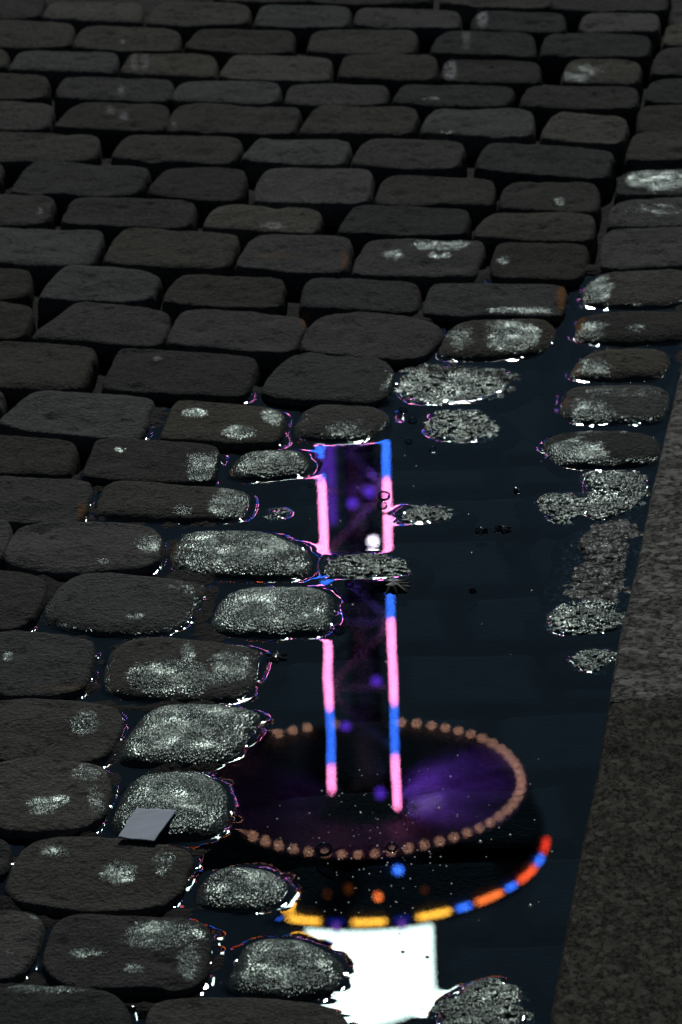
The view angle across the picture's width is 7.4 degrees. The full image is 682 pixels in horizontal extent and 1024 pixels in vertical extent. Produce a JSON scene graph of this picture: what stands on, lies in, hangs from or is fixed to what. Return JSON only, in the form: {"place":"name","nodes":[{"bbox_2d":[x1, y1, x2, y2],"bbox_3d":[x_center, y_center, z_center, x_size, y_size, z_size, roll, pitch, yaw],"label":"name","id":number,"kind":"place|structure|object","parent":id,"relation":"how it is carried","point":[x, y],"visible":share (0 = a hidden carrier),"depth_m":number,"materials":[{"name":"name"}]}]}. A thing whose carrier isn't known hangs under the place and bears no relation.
{"place":"outdoors","nodes":[
{"label":"outdoors","id":0,"kind":"place"},
{"bbox_2d":[0,0,681,1012],"bbox_3d":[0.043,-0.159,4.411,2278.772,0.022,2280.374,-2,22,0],"label":"ground","id":1,"kind":"structure","parent":0,"point":[206,632],"depth_m":3.99,"materials":[{"name":"stone"}]},
{"bbox_2d":[0,268,33,309],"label":"cobblestone","id":2,"kind":"object","parent":1,"relation":"on","point":[16,286],"visible":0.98,"depth_m":4.49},
{"bbox_2d":[0,301,36,341],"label":"cobblestone","id":3,"kind":"object","parent":1,"relation":"on","point":[17,322],"visible":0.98,"depth_m":4.40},
{"bbox_2d":[0,910,44,981],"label":"cobblestone","id":4,"kind":"object","parent":1,"relation":"on","point":[22,934],"visible":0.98,"depth_m":3.33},
{"bbox_2d":[0,0,46,21],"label":"cobblestone","id":5,"kind":"object","parent":1,"relation":"on","point":[29,10],"visible":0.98,"depth_m":5.25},
{"bbox_2d":[0,570,48,631],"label":"cobblestone","id":6,"kind":"object","parent":1,"relation":"on","point":[22,600],"visible":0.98,"depth_m":3.85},
{"bbox_2d":[0,73,51,105],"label":"cobblestone","id":7,"kind":"object","parent":1,"relation":"on","point":[26,88],"visible":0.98,"depth_m":5.01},
{"bbox_2d":[0,101,55,132],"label":"cobblestone","id":8,"kind":"object","parent":1,"relation":"on","point":[17,116],"visible":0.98,"depth_m":4.93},
{"bbox_2d":[0,194,57,229],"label":"cobblestone","id":9,"kind":"object","parent":1,"relation":"on","point":[28,211],"visible":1,"depth_m":4.67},
{"bbox_2d":[0,20,75,62],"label":"cobblestone","id":10,"kind":"object","parent":1,"relation":"on","point":[17,37],"visible":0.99,"depth_m":5.17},
{"bbox_2d":[0,435,80,478],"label":"cobblestone","id":11,"kind":"object","parent":1,"relation":"on","point":[32,457],"visible":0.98,"depth_m":4.12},
{"bbox_2d":[0,476,92,534],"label":"cobblestone","id":12,"kind":"object","parent":1,"relation":"on","point":[24,501],"visible":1,"depth_m":4.03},
{"bbox_2d":[0,630,95,700],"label":"cobblestone","id":13,"kind":"object","parent":1,"relation":"on","point":[40,665],"visible":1,"depth_m":3.74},
{"bbox_2d":[0,341,98,410],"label":"cobblestone","id":14,"kind":"object","parent":1,"relation":"on","point":[27,369],"visible":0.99,"depth_m":4.30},
{"bbox_2d":[0,132,101,182],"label":"cobblestone","id":15,"kind":"object","parent":1,"relation":"on","point":[20,152],"visible":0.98,"depth_m":4.83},
{"bbox_2d":[0,227,105,288],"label":"cobblestone","id":16,"kind":"object","parent":1,"relation":"on","point":[43,257],"visible":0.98,"depth_m":4.58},
{"bbox_2d":[0,758,112,839],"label":"cobblestone","id":17,"kind":"object","parent":1,"relation":"on","point":[40,799],"visible":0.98,"depth_m":3.53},
{"bbox_2d":[0,698,123,765],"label":"cobblestone","id":18,"kind":"object","parent":1,"relation":"on","point":[76,731],"visible":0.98,"depth_m":3.63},
{"bbox_2d":[9,50,119,89],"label":"cobblestone","id":19,"kind":"object","parent":1,"relation":"on","point":[55,68],"visible":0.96,"depth_m":5.08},
{"bbox_2d":[0,985,131,1023],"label":"cobblestone","id":20,"kind":"object","parent":1,"relation":"on","point":[29,1004],"visible":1,"depth_m":3.25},
{"bbox_2d":[0,390,154,460],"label":"cobblestone","id":21,"kind":"object","parent":1,"relation":"on","point":[83,423],"visible":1,"depth_m":4.19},
{"bbox_2d":[10,161,151,217],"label":"cobblestone","id":22,"kind":"object","parent":1,"relation":"on","point":[63,185],"visible":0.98,"depth_m":4.74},
{"bbox_2d":[3,522,164,579],"bbox_3d":[-0.192,0.038,3.946,0.123,0.031,0.108,-2,22,0],"label":"cobblestone","id":23,"kind":"object","parent":1,"relation":"on","point":[63,550],"visible":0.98,"depth_m":3.93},
{"bbox_2d":[42,1,144,36],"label":"cobblestone","id":24,"kind":"object","parent":1,"relation":"on","point":[78,16],"visible":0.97,"depth_m":5.23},
{"bbox_2d":[4,836,193,916],"bbox_3d":[-0.157,0.246,3.429,0.125,0.030,0.121,-2,22,0],"label":"cobblestone","id":25,"kind":"object","parent":1,"relation":"on","point":[63,876],"visible":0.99,"depth_m":3.42,"materials":[{"name":"stone"}]},
{"bbox_2d":[38,265,162,322],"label":"cobblestone","id":26,"kind":"object","parent":1,"relation":"on","point":[66,287],"visible":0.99,"depth_m":4.48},
{"bbox_2d":[31,302,171,362],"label":"cobblestone","id":27,"kind":"object","parent":1,"relation":"on","point":[106,332],"visible":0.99,"depth_m":4.38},
{"bbox_2d":[53,102,170,147],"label":"cobblestone","id":28,"kind":"object","parent":1,"relation":"on","point":[110,125],"visible":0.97,"depth_m":4.91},
{"bbox_2d":[54,77,174,117],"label":"cobblestone","id":29,"kind":"object","parent":1,"relation":"on","point":[71,92],"visible":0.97,"depth_m":4.99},
{"bbox_2d":[45,572,204,636],"bbox_3d":[-0.160,0.075,3.849,0.121,0.028,0.120,4,23,13],"label":"cobblestone","id":30,"kind":"object","parent":1,"relation":"on","point":[109,604],"visible":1,"depth_m":3.84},
{"bbox_2d":[42,914,211,996],"bbox_3d":[-0.135,0.288,3.321,0.110,0.032,0.112,-2,22,0],"label":"cobblestone","id":31,"kind":"object","parent":1,"relation":"on","point":[130,956],"visible":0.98,"depth_m":3.31,"materials":[{"name":"stone"}]},
{"bbox_2d":[73,26,182,70],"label":"cobblestone","id":32,"kind":"object","parent":1,"relation":"on","point":[123,44],"visible":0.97,"depth_m":5.14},
{"bbox_2d":[60,197,198,246],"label":"cobblestone","id":33,"kind":"object","parent":1,"relation":"on","point":[111,219],"visible":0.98,"depth_m":4.65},
{"bbox_2d":[81,438,220,486],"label":"cobblestone","id":34,"kind":"object","parent":1,"relation":"on","point":[110,460],"visible":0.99,"depth_m":4.09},
{"bbox_2d":[120,53,219,89],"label":"cobblestone","id":35,"kind":"object","parent":1,"relation":"on","point":[176,70],"visible":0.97,"depth_m":5.05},
{"bbox_2d":[112,772,227,840],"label":"cobblestone","id":36,"kind":"object","parent":1,"relation":"on","point":[197,802],"visible":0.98,"depth_m":3.52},
{"bbox_2d":[118,808,175,841],"bbox_3d":[-0.129,0.206,3.481,0.027,0.001,0.050,4,23,15],"label":"paper scrap","id":37,"kind":"object","parent":36,"relation":"on","point":[146,824],"visible":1,"depth_m":3.48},
{"bbox_2d":[103,228,240,288],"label":"cobblestone","id":38,"kind":"object","parent":1,"relation":"on","point":[168,258],"visible":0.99,"depth_m":4.55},
{"bbox_2d":[95,481,249,522],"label":"cobblestone","id":39,"kind":"object","parent":1,"relation":"on","point":[136,501],"visible":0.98,"depth_m":4.02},
{"bbox_2d":[111,135,243,183],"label":"cobblestone","id":40,"kind":"object","parent":1,"relation":"on","point":[156,156],"visible":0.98,"depth_m":4.81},
{"bbox_2d":[101,348,259,403],"bbox_3d":[-0.130,-0.102,4.286,0.131,0.031,0.108,2,22,11],"label":"cobblestone","id":41,"kind":"object","parent":1,"relation":"on","point":[163,375],"visible":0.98,"depth_m":4.27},
{"bbox_2d":[104,637,260,701],"bbox_3d":[-0.112,0.119,3.738,0.120,0.027,0.126,-2,22,0],"label":"cobblestone","id":42,"kind":"object","parent":1,"relation":"on","point":[162,669],"visible":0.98,"depth_m":3.72,"materials":[{"name":"stone"}]},
{"bbox_2d":[118,704,260,767],"bbox_3d":[-0.104,0.161,3.633,0.093,0.027,0.116,4,23,14],"label":"cobblestone","id":43,"kind":"object","parent":1,"relation":"on","point":[186,734],"visible":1,"depth_m":3.62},
{"bbox_2d":[147,167,248,220],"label":"cobblestone","id":44,"kind":"object","parent":1,"relation":"on","point":[206,191],"visible":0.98,"depth_m":4.72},
{"bbox_2d":[145,2,252,42],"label":"cobblestone","id":45,"kind":"object","parent":1,"relation":"on","point":[186,21],"visible":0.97,"depth_m":5.21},
{"bbox_2d":[160,400,286,450],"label":"cobblestone","id":46,"kind":"object","parent":1,"relation":"on","point":[236,426],"visible":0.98,"depth_m":4.16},
{"bbox_2d":[162,274,287,326],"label":"cobblestone","id":47,"kind":"object","parent":1,"relation":"on","point":[263,295],"visible":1,"depth_m":4.45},
{"bbox_2d":[171,81,282,114],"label":"cobblestone","id":48,"kind":"object","parent":1,"relation":"on","point":[254,93],"visible":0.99,"depth_m":4.97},
{"bbox_2d":[166,103,302,153],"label":"cobblestone","id":49,"kind":"object","parent":1,"relation":"on","point":[247,127],"visible":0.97,"depth_m":4.89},
{"bbox_2d":[165,309,306,377],"bbox_3d":[-0.086,-0.138,4.372,0.124,0.031,0.097,5,23,16],"label":"cobblestone","id":50,"kind":"object","parent":1,"relation":"on","point":[269,344],"visible":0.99,"depth_m":4.35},
{"bbox_2d":[184,29,296,68],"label":"cobblestone","id":51,"kind":"object","parent":1,"relation":"on","point":[222,47],"visible":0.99,"depth_m":5.13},
{"bbox_2d":[170,531,312,579],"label":"cobblestone","id":52,"kind":"object","parent":1,"relation":"on","point":[251,555],"visible":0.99,"depth_m":3.92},
{"bbox_2d":[196,867,287,911],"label":"cobblestone","id":53,"kind":"object","parent":1,"relation":"on","point":[230,889],"visible":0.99,"depth_m":3.39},
{"bbox_2d":[145,997,347,1023],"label":"cobblestone","id":54,"kind":"object","parent":1,"relation":"on","point":[211,1010],"visible":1,"depth_m":3.23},
{"bbox_2d":[202,204,323,250],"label":"cobblestone","id":55,"kind":"object","parent":1,"relation":"on","point":[245,224],"visible":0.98,"depth_m":4.62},
{"bbox_2d":[229,450,308,480],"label":"cobblestone","id":56,"kind":"object","parent":1,"relation":"on","point":[267,465],"visible":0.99,"depth_m":4.08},
{"bbox_2d":[212,587,334,636],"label":"cobblestone","id":57,"kind":"object","parent":1,"relation":"on","point":[276,611],"visible":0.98,"depth_m":3.81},
{"bbox_2d":[218,55,334,99],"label":"cobblestone","id":58,"kind":"object","parent":1,"relation":"on","point":[285,73],"visible":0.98,"depth_m":5.04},
{"bbox_2d":[229,939,343,1001],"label":"cobblestone","id":59,"kind":"object","parent":1,"relation":"on","point":[292,970],"visible":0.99,"depth_m":3.28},
{"bbox_2d":[235,234,354,295],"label":"cobblestone","id":60,"kind":"object","parent":1,"relation":"on","point":[295,264],"visible":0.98,"depth_m":4.53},
{"bbox_2d":[241,138,352,182],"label":"cobblestone","id":61,"kind":"object","parent":1,"relation":"on","point":[261,157],"visible":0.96,"depth_m":4.79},
{"bbox_2d":[253,5,352,46],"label":"cobblestone","id":62,"kind":"object","parent":1,"relation":"on","point":[303,24],"visible":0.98,"depth_m":5.19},
{"bbox_2d":[252,168,375,226],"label":"cobblestone","id":63,"kind":"object","parent":1,"relation":"on","point":[333,197],"visible":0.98,"depth_m":4.70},
{"bbox_2d":[261,352,395,407],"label":"cobblestone","id":64,"kind":"object","parent":1,"relation":"on","point":[312,379],"visible":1,"depth_m":4.25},
{"bbox_2d":[283,83,390,123],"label":"cobblestone","id":65,"kind":"object","parent":1,"relation":"on","point":[306,100],"visible":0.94,"depth_m":4.96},
{"bbox_2d":[0,273,681,1023],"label":"puddle water","id":66,"kind":"structure","parent":1,"relation":"on","point":[434,669],"depth_m":3.65,"materials":[{"name":"liquid"}]},
{"bbox_2d":[294,404,389,441],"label":"cobblestone","id":67,"kind":"object","parent":1,"relation":"on","point":[332,423],"visible":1,"depth_m":4.16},
{"bbox_2d":[298,105,419,155],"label":"cobblestone","id":68,"kind":"object","parent":1,"relation":"on","point":[355,128],"visible":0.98,"depth_m":4.87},
{"bbox_2d":[299,278,421,328],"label":"cobblestone","id":69,"kind":"object","parent":1,"relation":"on","point":[321,298],"visible":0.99,"depth_m":4.43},
{"bbox_2d":[306,29,419,73],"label":"cobblestone","id":70,"kind":"object","parent":1,"relation":"on","point":[335,47],"visible":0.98,"depth_m":5.11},
{"bbox_2d":[323,553,410,578],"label":"cobblestone","id":71,"kind":"object","parent":1,"relation":"on","point":[361,566],"visible":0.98,"depth_m":3.90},
{"bbox_2d":[310,0,433,20],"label":"cobblestone","id":72,"kind":"object","parent":1,"relation":"on","point":[354,7],"visible":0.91,"depth_m":5.24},
{"bbox_2d":[300,312,444,365],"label":"cobblestone","id":73,"kind":"object","parent":1,"relation":"on","point":[393,340],"visible":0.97,"depth_m":4.34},
{"bbox_2d":[336,54,439,101],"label":"cobblestone","id":74,"kind":"object","parent":1,"relation":"on","point":[393,74],"visible":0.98,"depth_m":5.02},
{"bbox_2d":[337,205,471,256],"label":"cobblestone","id":75,"kind":"object","parent":1,"relation":"on","point":[361,227],"visible":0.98,"depth_m":4.60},
{"bbox_2d":[352,8,462,47],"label":"cobblestone","id":76,"kind":"object","parent":1,"relation":"on","point":[427,27],"visible":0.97,"depth_m":5.17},
{"bbox_2d":[350,138,466,186],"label":"cobblestone","id":77,"kind":"object","parent":1,"relation":"on","point":[381,160],"visible":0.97,"depth_m":4.77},
{"bbox_2d":[351,238,486,294],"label":"cobblestone","id":78,"kind":"object","parent":1,"relation":"on","point":[424,266],"visible":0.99,"depth_m":4.51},
{"bbox_2d":[374,175,496,223],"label":"cobblestone","id":79,"kind":"object","parent":1,"relation":"on","point":[475,199],"visible":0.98,"depth_m":4.68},
{"bbox_2d":[391,84,516,122],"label":"cobblestone","id":80,"kind":"object","parent":1,"relation":"on","point":[424,101],"visible":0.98,"depth_m":4.94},
{"bbox_2d":[394,363,520,404],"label":"cobblestone","id":81,"kind":"object","parent":1,"relation":"on","point":[435,384],"visible":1,"depth_m":4.25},
{"bbox_2d":[424,409,498,442],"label":"cobblestone","id":82,"kind":"object","parent":1,"relation":"on","point":[463,426],"visible":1,"depth_m":4.16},
{"bbox_2d":[420,108,535,157],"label":"cobblestone","id":83,"kind":"object","parent":1,"relation":"on","point":[474,133],"visible":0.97,"depth_m":4.85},
{"bbox_2d":[431,977,533,1023],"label":"cobblestone","id":84,"kind":"object","parent":1,"relation":"on","point":[491,1000],"visible":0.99,"depth_m":3.24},
{"bbox_2d":[430,31,537,70],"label":"cobblestone","id":85,"kind":"object","parent":1,"relation":"on","point":[473,45],"visible":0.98,"depth_m":5.09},
{"bbox_2d":[439,60,542,103],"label":"cobblestone","id":86,"kind":"object","parent":1,"relation":"on","point":[519,78],"visible":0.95,"depth_m":5.00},
{"bbox_2d":[422,283,568,322],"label":"cobblestone","id":87,"kind":"object","parent":1,"relation":"on","point":[459,302],"visible":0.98,"depth_m":4.41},
{"bbox_2d":[439,0,551,23],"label":"cobblestone","id":88,"kind":"object","parent":1,"relation":"on","point":[467,11],"visible":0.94,"depth_m":5.22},
{"bbox_2d":[439,319,554,360],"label":"cobblestone","id":89,"kind":"object","parent":1,"relation":"on","point":[472,340],"visible":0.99,"depth_m":4.33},
{"bbox_2d":[470,11,566,50],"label":"cobblestone","id":90,"kind":"object","parent":1,"relation":"on","point":[539,27],"visible":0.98,"depth_m":5.16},
{"bbox_2d":[472,212,597,261],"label":"cobblestone","id":91,"kind":"object","parent":1,"relation":"on","point":[492,232],"visible":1,"depth_m":4.58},
{"bbox_2d":[489,242,590,286],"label":"cobblestone","id":92,"kind":"object","parent":1,"relation":"on","point":[562,264],"visible":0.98,"depth_m":4.50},
{"bbox_2d":[474,143,616,199],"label":"cobblestone","id":93,"kind":"object","parent":1,"relation":"on","point":[501,166],"visible":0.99,"depth_m":4.74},
{"bbox_2d":[498,182,601,226],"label":"cobblestone","id":94,"kind":"object","parent":1,"relation":"on","point":[543,197],"visible":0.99,"depth_m":4.66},
{"bbox_2d":[536,492,589,524],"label":"cobblestone","id":95,"kind":"object","parent":1,"relation":"on","point":[562,508],"visible":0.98,"depth_m":4.00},
{"bbox_2d":[519,86,640,128],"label":"cobblestone","id":96,"kind":"object","parent":1,"relation":"on","point":[543,105],"visible":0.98,"depth_m":4.91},
{"bbox_2d":[539,112,629,163],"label":"cobblestone","id":97,"kind":"object","parent":1,"relation":"on","point":[611,134],"visible":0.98,"depth_m":4.83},
{"bbox_2d":[546,599,625,635],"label":"cobblestone","id":98,"kind":"object","parent":1,"relation":"on","point":[587,616],"visible":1,"depth_m":3.79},
{"bbox_2d":[570,649,616,671],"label":"cobblestone","id":99,"kind":"object","parent":1,"relation":"on","point":[595,659],"visible":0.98,"depth_m":3.73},
{"bbox_2d":[538,33,652,78],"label":"cobblestone","id":100,"kind":"object","parent":1,"relation":"on","point":[558,53],"visible":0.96,"depth_m":5.06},
{"bbox_2d":[560,59,643,97],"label":"cobblestone","id":101,"kind":"object","parent":1,"relation":"on","point":[596,72],"visible":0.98,"depth_m":4.99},
{"bbox_2d":[561,518,643,601],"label":"cobblestone","id":102,"kind":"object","parent":1,"relation":"on","point":[598,573],"depth_m":3.89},
{"bbox_2d":[544,431,660,468],"bbox_3d":[0.204,-0.042,4.107,0.100,0.028,0.086,-2,22,0],"label":"gutter stone","id":103,"kind":"object","parent":1,"relation":"on","point":[603,449],"visible":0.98,"depth_m":4.09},
{"bbox_2d":[550,0,670,29],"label":"cobblestone","id":104,"kind":"object","parent":1,"relation":"on","point":[573,13],"visible":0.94,"depth_m":5.20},
{"bbox_2d":[560,385,669,424],"bbox_3d":[0.219,-0.078,4.197,0.097,0.028,0.093,-2,22,0],"label":"gutter stone","id":105,"kind":"object","parent":1,"relation":"on","point":[623,404],"visible":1,"depth_m":4.18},
{"bbox_2d":[582,470,649,520],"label":"cobblestone","id":106,"kind":"object","parent":1,"relation":"on","point":[611,493],"visible":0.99,"depth_m":4.02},
{"bbox_2d":[550,699,681,1023],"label":"kerb stone","id":107,"kind":"object","parent":1,"relation":"on","point":[621,961],"visible":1,"depth_m":3.37,"materials":[{"name":"stone"}]},
{"bbox_2d":[570,348,669,381],"bbox_3d":[0.227,-0.112,4.280,0.091,0.028,0.085,-2,22,0],"label":"gutter stone","id":108,"kind":"object","parent":1,"relation":"on","point":[624,365],"visible":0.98,"depth_m":4.26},
{"bbox_2d":[578,13,661,49],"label":"cobblestone","id":109,"kind":"object","parent":1,"relation":"on","point":[648,25],"visible":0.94,"depth_m":5.14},
{"bbox_2d":[575,311,681,345],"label":"gutter stone","id":110,"kind":"object","parent":1,"relation":"on","point":[630,328],"visible":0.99,"depth_m":4.34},
{"bbox_2d":[581,269,681,308],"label":"gutter stone","id":111,"kind":"object","parent":1,"relation":"on","point":[660,289],"visible":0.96,"depth_m":4.43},
{"bbox_2d":[598,227,681,273],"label":"gutter stone","id":112,"kind":"object","parent":1,"relation":"on","point":[636,249],"visible":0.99,"depth_m":4.52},
{"bbox_2d":[606,197,681,233],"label":"gutter stone","id":113,"kind":"object","parent":1,"relation":"on","point":[650,213],"visible":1,"depth_m":4.61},
{"bbox_2d":[609,370,681,706],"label":"kerb stone","id":114,"kind":"object","parent":1,"relation":"on","point":[648,664],"visible":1,"depth_m":3.80,"materials":[{"name":"stone"}]},
{"bbox_2d":[614,169,681,205],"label":"gutter stone","id":115,"kind":"object","parent":1,"relation":"on","point":[646,184],"visible":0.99,"depth_m":4.68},
{"bbox_2d":[624,131,681,174],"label":"gutter stone","id":116,"kind":"object","parent":1,"relation":"on","point":[661,150],"visible":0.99,"depth_m":4.77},
{"bbox_2d":[636,105,681,133],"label":"gutter stone","id":117,"kind":"object","parent":1,"relation":"on","point":[657,118],"visible":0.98,"depth_m":4.86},
{"bbox_2d":[644,78,681,106],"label":"gutter stone","id":118,"kind":"object","parent":1,"relation":"on","point":[664,92],"visible":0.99,"depth_m":4.93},
{"bbox_2d":[649,47,681,84],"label":"gutter stone","id":119,"kind":"object","parent":1,"relation":"on","point":[667,64],"visible":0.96,"depth_m":5.01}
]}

